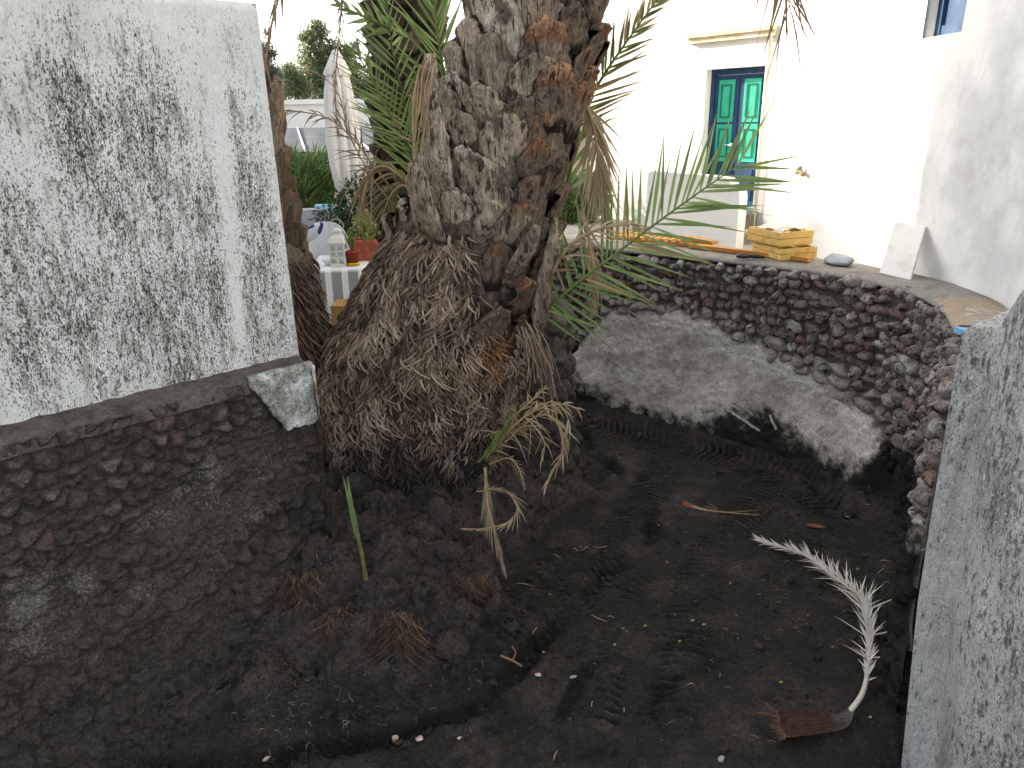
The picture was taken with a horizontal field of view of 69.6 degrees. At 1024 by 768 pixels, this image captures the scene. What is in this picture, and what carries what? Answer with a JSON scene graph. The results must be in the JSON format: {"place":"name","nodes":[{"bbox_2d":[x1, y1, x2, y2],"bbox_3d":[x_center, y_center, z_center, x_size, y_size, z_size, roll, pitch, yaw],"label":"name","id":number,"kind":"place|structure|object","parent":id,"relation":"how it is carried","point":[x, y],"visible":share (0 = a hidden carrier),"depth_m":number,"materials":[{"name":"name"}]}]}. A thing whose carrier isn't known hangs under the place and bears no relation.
{"place":"outdoors","nodes":[
{"label":"outdoors","id":0,"kind":"place"},
{"bbox_2d":[328,305,331,323],"bbox_3d":[-1.399,-0.856,7.399,1.050,0.754,0.800,-3,20,-6],"label":"patio table","id":1,"kind":"object","parent":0,"point":[329,308],"visible":0.03,"depth_m":7.70,"materials":[{"name":"white"}]},
{"bbox_2d":[314,255,370,305],"bbox_3d":[-1.420,-1.053,7.303,1.102,0.332,0.852,-3,20,-6],"label":"tablecloth","id":2,"kind":"object","parent":1,"relation":"on","point":[339,282],"visible":0.23,"depth_m":6.89,"materials":[{"name":"white fabric"}]},
{"bbox_2d":[322,258,329,264],"bbox_3d":[-1.759,-1.168,7.061,0.116,0.055,0.116,-1,20,0],"label":"sugar bowl","id":3,"kind":"object","parent":2,"relation":"on","point":[326,261],"visible":0.78,"depth_m":7.03,"materials":[{"name":"white ceramic"}]},
{"bbox_2d":[327,219,347,266],"bbox_3d":[-1.643,-1.335,6.949,0.161,0.441,0.161,-1,20,0],"label":"lantern","id":4,"kind":"object","parent":2,"relation":"on","point":[337,244],"visible":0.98,"depth_m":6.91,"materials":[{"name":"beige paint"}]},
{"bbox_2d":[342,229,359,265],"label":"potted plant","id":5,"kind":"object","parent":2,"relation":"on","point":[352,255],"visible":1,"depth_m":6.97,"materials":[{"name":"green plant"}]},
{"bbox_2d":[345,202,380,260],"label":"potted plant","id":6,"kind":"object","parent":2,"relation":"on","point":[366,243],"visible":0.8,"depth_m":7.21,"materials":[{"name":"ceramic"}]},
{"bbox_2d":[225,0,590,106],"label":"sky","id":7,"kind":"structure","parent":0,"point":[296,13],"materials":[{"name":"white"}]},
{"bbox_2d":[363,126,587,204],"bbox_3d":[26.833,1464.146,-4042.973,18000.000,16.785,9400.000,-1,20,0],"label":"ground","id":8,"kind":"structure","parent":0,"point":[582,144],"depth_m":19.09,"materials":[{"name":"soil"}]},
{"bbox_2d":[0,0,298,424],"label":"wall","id":9,"kind":"structure","parent":8,"relation":"on","point":[142,242],"depth_m":2.72,"materials":[{"name":"white paint"}]},
{"bbox_2d":[260,26,293,96],"bbox_3d":[-7.714,-8.781,23.365,1.810,4.776,1.376,-1,20,0],"label":"tree","id":10,"kind":"object","parent":8,"relation":"on","point":[276,71],"visible":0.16,"depth_m":22.81,"materials":[{"name":"green plant"}]},
{"bbox_2d":[272,59,319,99],"bbox_3d":[-7.470,-9.087,25.437,1.867,3.949,1.507,-1,20,0],"label":"tree","id":11,"kind":"object","parent":8,"relation":"on","point":[299,88],"visible":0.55,"depth_m":24.82,"materials":[{"name":"green plant"}]},
{"bbox_2d":[288,17,359,98],"bbox_3d":[-7.046,-10.777,27.672,2.815,5.614,2.261,-13,23,-30],"label":"tree","id":12,"kind":"object","parent":8,"relation":"on","point":[315,56],"visible":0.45,"depth_m":27.13,"materials":[{"name":"green plant"}]},
{"bbox_2d":[288,139,364,207],"bbox_3d":[-3.018,-2.764,11.240,1.862,1.947,1.876,-1,20,0],"label":"tamarisk bush","id":13,"kind":"object","parent":8,"relation":"on","point":[313,175],"visible":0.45,"depth_m":10.75,"materials":[{"name":"green plant"}]},
{"bbox_2d":[284,98,370,127],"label":"flat roofed house","id":14,"kind":"structure","parent":8,"relation":"on","point":[299,120],"depth_m":20.62,"materials":[{"name":"white paint"}]},
{"bbox_2d":[285,126,372,165],"bbox_3d":[-3.980,-4.597,16.122,3.038,1.964,2.515,-1,20,0],"label":"grey awning","id":15,"kind":"object","parent":8,"relation":"on","point":[305,137],"visible":0.34,"depth_m":16.08,"materials":[{"name":"grey fabric"}]},
{"bbox_2d":[292,152,375,175],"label":"garden wall","id":16,"kind":"structure","parent":8,"relation":"on","point":[369,156],"depth_m":17.11,"materials":[{"name":"white paint"}]},
{"bbox_2d":[342,38,367,98],"bbox_3d":[-5.889,-10.929,28.930,1.635,4.988,1.406,7,21,22],"label":"tree","id":17,"kind":"object","parent":8,"relation":"on","point":[357,76],"visible":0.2,"depth_m":28.39,"materials":[{"name":"green plant"}]},
{"bbox_2d":[361,41,372,75],"bbox_3d":[-4.771,-12.153,30.697,2.884,6.060,2.281,-1,20,0],"label":"tree","id":18,"kind":"object","parent":8,"relation":"on","point":[365,54],"depth_m":30.07,"materials":[{"name":"green plant"}]},
{"bbox_2d":[558,163,616,224],"bbox_3d":[0.790,-2.045,9.467,1.138,1.636,1.046,-1,20,0],"label":"tamarisk bush","id":19,"kind":"object","parent":8,"relation":"on","point":[568,213],"visible":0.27,"depth_m":9.15,"materials":[{"name":"green plant"}]},
{"bbox_2d":[63,400,906,767],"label":"lane ground","id":20,"kind":"structure","parent":0,"point":[667,670],"depth_m":3.52,"materials":[{"name":"black soil"}]},
{"bbox_2d":[0,355,332,767],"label":"retaining wall","id":21,"kind":"structure","parent":20,"relation":"on","point":[152,543],"depth_m":2.95,"materials":[{"name":"stained stone"},{"name":"brown ash"},{"name":"plaster"}]},
{"bbox_2d":[262,756,270,761],"bbox_3d":[-0.985,1.509,2.968,0.044,0.022,0.026,-1,20,0],"label":"seed husk","id":22,"kind":"object","parent":20,"relation":"on","point":[265,759],"visible":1,"depth_m":2.96,"materials":[{"name":"beige plant"}]},
{"bbox_2d":[264,568,339,614],"bbox_3d":[-0.905,0.978,3.425,0.530,0.292,0.165,-1,20,0],"label":"root clump","id":23,"kind":"object","parent":20,"relation":"on","point":[303,580],"visible":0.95,"depth_m":3.37,"materials":[{"name":"brown plant"}]},
{"bbox_2d":[303,602,369,646],"bbox_3d":[-0.809,1.104,3.384,0.325,0.210,0.162,-1,20,0],"label":"root clump","id":24,"kind":"object","parent":20,"relation":"on","point":[331,615],"visible":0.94,"depth_m":3.35,"materials":[{"name":"brown plant"}]},
{"bbox_2d":[343,477,367,580],"bbox_3d":[-0.715,0.688,3.396,0.084,0.566,0.032,13,24,33],"label":"palm shoot","id":25,"kind":"object","parent":20,"relation":"on","point":[355,527],"visible":0.98,"depth_m":3.38,"materials":[{"name":"green plant"}]},
{"bbox_2d":[380,575,401,596],"bbox_3d":[-0.578,0.955,3.448,0.113,0.111,0.082,14,25,36],"label":"mud clod","id":26,"kind":"object","parent":20,"relation":"on","point":[390,586],"visible":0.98,"depth_m":3.43,"materials":[{"name":"brown soil"}]},
{"bbox_2d":[392,735,398,741],"bbox_3d":[-0.490,1.487,3.094,0.029,0.024,0.025,-4,20,-8],"label":"seed husk","id":27,"kind":"object","parent":20,"relation":"on","point":[395,738],"visible":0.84,"depth_m":3.08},
{"bbox_2d":[363,608,446,668],"bbox_3d":[-0.549,1.218,3.429,0.562,0.409,0.188,-1,20,0],"label":"root clump","id":28,"kind":"object","parent":20,"relation":"on","point":[401,621],"visible":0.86,"depth_m":3.37,"materials":[{"name":"brown plant"}]},
{"bbox_2d":[404,535,418,556],"bbox_3d":[-0.505,0.797,3.637,0.115,0.114,0.091,7,21,20],"label":"mud clod","id":29,"kind":"object","parent":20,"relation":"on","point":[412,542],"visible":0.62,"depth_m":3.60,"materials":[{"name":"brown soil"}]},
{"bbox_2d":[415,735,422,740],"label":"fallen flower","id":30,"kind":"object","parent":20,"relation":"on","point":[419,738],"visible":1,"depth_m":3.00,"materials":[{"name":"pink plant"}]},
{"bbox_2d":[412,633,429,652],"bbox_3d":[-0.434,1.215,3.445,0.086,0.089,0.086,7,21,22],"label":"mud clod","id":31,"kind":"object","parent":20,"relation":"on","point":[422,648],"visible":0.44,"depth_m":3.42,"materials":[{"name":"brown soil"}]},
{"bbox_2d":[433,539,465,560],"bbox_3d":[-0.327,0.832,3.717,0.181,0.105,0.125,13,24,33],"label":"mud clod","id":32,"kind":"object","parent":20,"relation":"on","point":[447,550],"visible":0.98,"depth_m":3.67,"materials":[{"name":"brown soil"}]},
{"bbox_2d":[432,626,470,660],"bbox_3d":[-0.272,1.264,3.543,0.226,0.192,0.192,-1,20,0],"label":"mud clod","id":33,"kind":"object","parent":20,"relation":"on","point":[452,640],"visible":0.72,"depth_m":3.49,"materials":[{"name":"brown soil"}]},
{"bbox_2d":[452,571,517,606],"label":"root clump","id":34,"kind":"object","parent":20,"relation":"on","point":[474,583],"visible":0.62,"depth_m":3.73,"materials":[{"name":"brown plant"}]},
{"bbox_2d":[77,402,906,767],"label":"ash crumbs","id":35,"kind":"object","parent":20,"relation":"on","point":[429,598],"visible":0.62,"depth_m":3.40,"materials":[{"name":"black soil"}]},
{"bbox_2d":[483,592,501,620],"bbox_3d":[-0.092,1.102,3.661,0.094,0.149,0.109,9,22,27],"label":"mud clod","id":36,"kind":"object","parent":20,"relation":"on","point":[492,609],"visible":0.98,"depth_m":3.62,"materials":[{"name":"brown soil"}]},
{"bbox_2d":[500,646,521,666],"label":"root twig","id":37,"kind":"object","parent":20,"relation":"on","point":[512,660],"visible":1,"depth_m":3.44,"materials":[{"name":"brown wood"}]},
{"bbox_2d":[505,620,519,632],"bbox_3d":[0.003,1.204,3.639,0.074,0.062,0.088,-1,20,0],"label":"mud clod","id":38,"kind":"object","parent":20,"relation":"on","point":[513,626],"visible":0.98,"depth_m":3.62,"materials":[{"name":"brown soil"}]},
{"bbox_2d":[461,385,584,577],"bbox_3d":[0.055,0.507,3.819,0.618,1.029,0.277,3,20,12],"label":"palm sucker","id":39,"kind":"object","parent":20,"relation":"on","point":[486,491],"visible":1,"depth_m":3.80,"materials":[{"name":"plant"}]},
{"bbox_2d":[263,0,825,495],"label":"palm tree","id":40,"kind":"object","parent":20,"relation":"on","point":[431,350],"visible":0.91,"depth_m":3.88,"materials":[{"name":"brown plant"}]},
{"bbox_2d":[504,290,586,482],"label":"stone wall","id":41,"kind":"structure","parent":20,"relation":"on","point":[561,343],"depth_m":4.59,"materials":[{"name":"stained volcanic stone"}]},
{"bbox_2d":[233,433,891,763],"bbox_3d":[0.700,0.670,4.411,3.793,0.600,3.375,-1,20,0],"label":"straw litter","id":42,"kind":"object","parent":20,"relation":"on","point":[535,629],"visible":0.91,"depth_m":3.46,"materials":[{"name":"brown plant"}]},
{"bbox_2d":[682,501,757,514],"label":"dry leaf","id":43,"kind":"object","parent":20,"relation":"on","point":[686,504],"visible":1,"depth_m":4.73,"materials":[{"name":"plant"}]},
{"bbox_2d":[718,756,724,761],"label":"pebble","id":44,"kind":"object","parent":20,"relation":"on","point":[721,758],"visible":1,"depth_m":2.90,"materials":[{"name":"white stone"}]},
{"bbox_2d":[551,237,1007,711],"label":"lava stone wall","id":45,"kind":"structure","parent":20,"relation":"on","point":[846,373],"depth_m":5.20,"materials":[{"name":"grey stone"}]},
{"bbox_2d":[609,231,700,245],"bbox_3d":[1.210,-1.245,6.286,0.725,0.038,0.290,12,24,33],"label":"slatted frame","id":46,"kind":"object","parent":45,"relation":"on","point":[663,239],"visible":0.49,"depth_m":6.18,"materials":[{"name":"orange wood"}]},
{"bbox_2d":[682,236,717,244],"bbox_3d":[1.512,-1.164,5.990,0.090,0.030,0.341,-16,25,-36],"label":"plank","id":47,"kind":"object","parent":45,"relation":"on","point":[703,242],"visible":0.57,"depth_m":5.91,"materials":[{"name":"orange wood"}]},
{"bbox_2d":[688,243,811,261],"bbox_3d":[1.777,-1.000,5.588,0.060,0.030,0.988,-19,27,-41],"label":"plank","id":48,"kind":"object","parent":45,"relation":"on","point":[752,252],"visible":0.86,"depth_m":5.60,"materials":[{"name":"orange wood"}]},
{"bbox_2d":[752,242,817,260],"bbox_3d":[2.028,-0.996,5.496,0.300,0.089,0.360,-6,20,-14],"label":"wooden crate","id":49,"kind":"object","parent":45,"relation":"on","point":[784,253],"visible":0.75,"depth_m":5.36,"materials":[{"name":"yellow wood"}]},
{"bbox_2d":[747,226,813,246],"bbox_3d":[1.991,-1.103,5.478,0.300,0.105,0.360,-8,21,-19],"label":"wooden crate","id":50,"kind":"object","parent":49,"relation":"on","point":[794,237],"visible":0.85,"depth_m":5.35,"materials":[{"name":"yellow wood"}]},
{"bbox_2d":[757,221,803,231],"bbox_3d":[1.990,-1.167,5.455,0.252,0.062,0.288,-8,21,-19],"label":"cloth","id":51,"kind":"object","parent":50,"relation":"in","point":[778,226],"visible":0.99,"depth_m":5.39,"materials":[{"name":"white fabric"}]},
{"bbox_2d":[824,253,853,265],"bbox_3d":[2.302,-0.865,5.158,0.191,0.068,0.220,-1,20,0],"label":"smooth grey stone","id":52,"kind":"object","parent":45,"relation":"on","point":[838,259],"visible":1,"depth_m":5.12,"materials":[{"name":"grey stone"}]},
{"bbox_2d":[879,222,925,279],"bbox_3d":[2.582,-0.884,4.872,0.209,0.304,0.507,12,24,32],"label":"leaning board","id":53,"kind":"object","parent":45,"relation":"on","point":[902,250],"visible":0.86,"depth_m":4.86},
{"bbox_2d":[953,326,970,334],"bbox_3d":[2.309,-0.237,3.627,0.100,0.030,0.254,-5,20,-10],"label":"plank","id":54,"kind":"object","parent":45,"relation":"on","point":[958,330],"visible":0.29,"depth_m":3.71,"materials":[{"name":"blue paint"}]},
{"bbox_2d":[806,524,824,527],"bbox_3d":[1.877,0.876,4.551,0.128,0.033,0.037,-1,20,0],"label":"bark scrap","id":55,"kind":"object","parent":20,"relation":"on","point":[814,525],"visible":1,"depth_m":4.54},
{"bbox_2d":[753,535,891,741],"bbox_3d":[1.536,1.133,3.590,0.705,0.255,1.626,5,21,16],"label":"fallen frond","id":56,"kind":"object","parent":20,"relation":"on","point":[787,723],"visible":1,"depth_m":3.20,"materials":[{"name":"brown plant"}]},
{"bbox_2d":[901,289,1023,767],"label":"stucco pier","id":57,"kind":"structure","parent":20,"relation":"on","point":[965,706],"depth_m":2.44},
{"bbox_2d":[564,216,752,249],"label":"terrace","id":58,"kind":"structure","parent":0,"point":[571,231],"depth_m":8.66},
{"bbox_2d":[634,212,756,244],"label":"stone steps","id":59,"kind":"structure","parent":58,"relation":"on","point":[749,220],"depth_m":7.99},
{"bbox_2d":[646,170,746,248],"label":"stair parapet","id":60,"kind":"structure","parent":58,"relation":"on","point":[733,218],"depth_m":7.23,"materials":[{"name":"white paint"}]},
{"bbox_2d":[590,0,1023,325],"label":"white building","id":61,"kind":"structure","parent":58,"relation":"on","point":[912,112],"depth_m":5.82,"materials":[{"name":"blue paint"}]},
{"bbox_2d":[706,66,764,211],"bbox_3d":[2.435,-2.692,8.152,0.210,1.478,0.790,-17,25,-37],"label":"door","id":62,"kind":"structure","parent":61,"relation":"in","point":[732,96],"depth_m":8.12,"materials":[{"name":"blue paint"}]},
{"bbox_2d":[794,166,805,176],"bbox_3d":[2.670,-1.971,6.824,0.066,0.091,0.213,-1,20,0],"label":"wall lump","id":63,"kind":"object","parent":61,"relation":"attached to","point":[801,173],"depth_m":6.81,"materials":[{"name":"beige stone"}]},
{"bbox_2d":[933,0,966,36],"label":"window","id":64,"kind":"structure","parent":61,"relation":"in","point":[950,13],"depth_m":4.71,"materials":[{"name":"blue glass"}]},
{"bbox_2d":[736,254,764,258],"bbox_3d":[1.750,-0.940,5.427,0.201,0.032,0.092,-1,20,0],"label":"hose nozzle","id":65,"kind":"object","parent":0,"point":[745,256],"visible":1,"depth_m":5.40,"materials":[{"name":"black plastic"}]},
{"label":"patio floor","id":66,"kind":"structure","parent":0,"visible":0},
{"bbox_2d":[266,73,333,376],"bbox_3d":[-1.456,-0.702,4.717,0.737,2.375,0.597,-1,20,0],"label":"palm tree","id":67,"kind":"object","parent":66,"relation":"on","point":[313,324],"visible":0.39,"depth_m":4.58,"materials":[{"name":"brown plant"}]},
{"bbox_2d":[308,222,349,258],"bbox_3d":[-1.954,-1.116,7.700,0.660,1.062,0.590,-1,20,0],"label":"garden chair","id":68,"kind":"object","parent":66,"relation":"on","point":[318,246],"visible":0.15,"depth_m":7.80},
{"bbox_2d":[307,222,322,241],"bbox_3d":[-2.017,-1.533,7.462,0.227,0.200,0.090,-6,20,-14],"label":"cushion","id":69,"kind":"object","parent":68,"relation":"on","point":[314,230],"visible":0.78,"depth_m":7.43,"materials":[{"name":"white fabric"}]},
{"bbox_2d":[301,207,372,233],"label":"garden wall","id":70,"kind":"structure","parent":66,"relation":"on","point":[306,214],"depth_m":9.13,"materials":[{"name":"white paint"}]},
{"bbox_2d":[315,204,333,208],"bbox_3d":[-2.328,-2.213,9.189,0.230,0.047,0.100,-1,20,0],"label":"folded tarp","id":71,"kind":"object","parent":70,"relation":"on","point":[321,206],"visible":0.5,"depth_m":9.14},
{"bbox_2d":[330,299,347,325],"bbox_3d":[-1.486,-0.498,6.762,0.244,0.514,0.280,-1,20,0],"label":"wooden stool","id":72,"kind":"object","parent":66,"relation":"on","point":[337,306],"visible":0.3,"depth_m":6.57,"materials":[{"name":"brown wood"}]},
{"bbox_2d":[323,50,362,206],"bbox_3d":[-1.993,-2.402,8.688,0.517,2.812,0.480,-1,20,0],"label":"closed parasol","id":73,"kind":"object","parent":66,"relation":"on","point":[334,144],"visible":0.59,"depth_m":8.36,"materials":[{"name":"beige fabric"}]},
{"bbox_2d":[308,161,380,237],"bbox_3d":[-1.510,-1.659,8.320,1.359,1.670,0.922,-14,24,-32],"label":"oleander","id":74,"kind":"object","parent":66,"relation":"on","point":[342,215],"visible":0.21,"depth_m":8.09,"materials":[{"name":"green plant"}]},
{"bbox_2d":[285,0,461,250],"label":"palm tree","id":75,"kind":"object","parent":66,"relation":"on","point":[401,37],"visible":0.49,"depth_m":4.61,"materials":[{"name":"green plant"}]}
]}

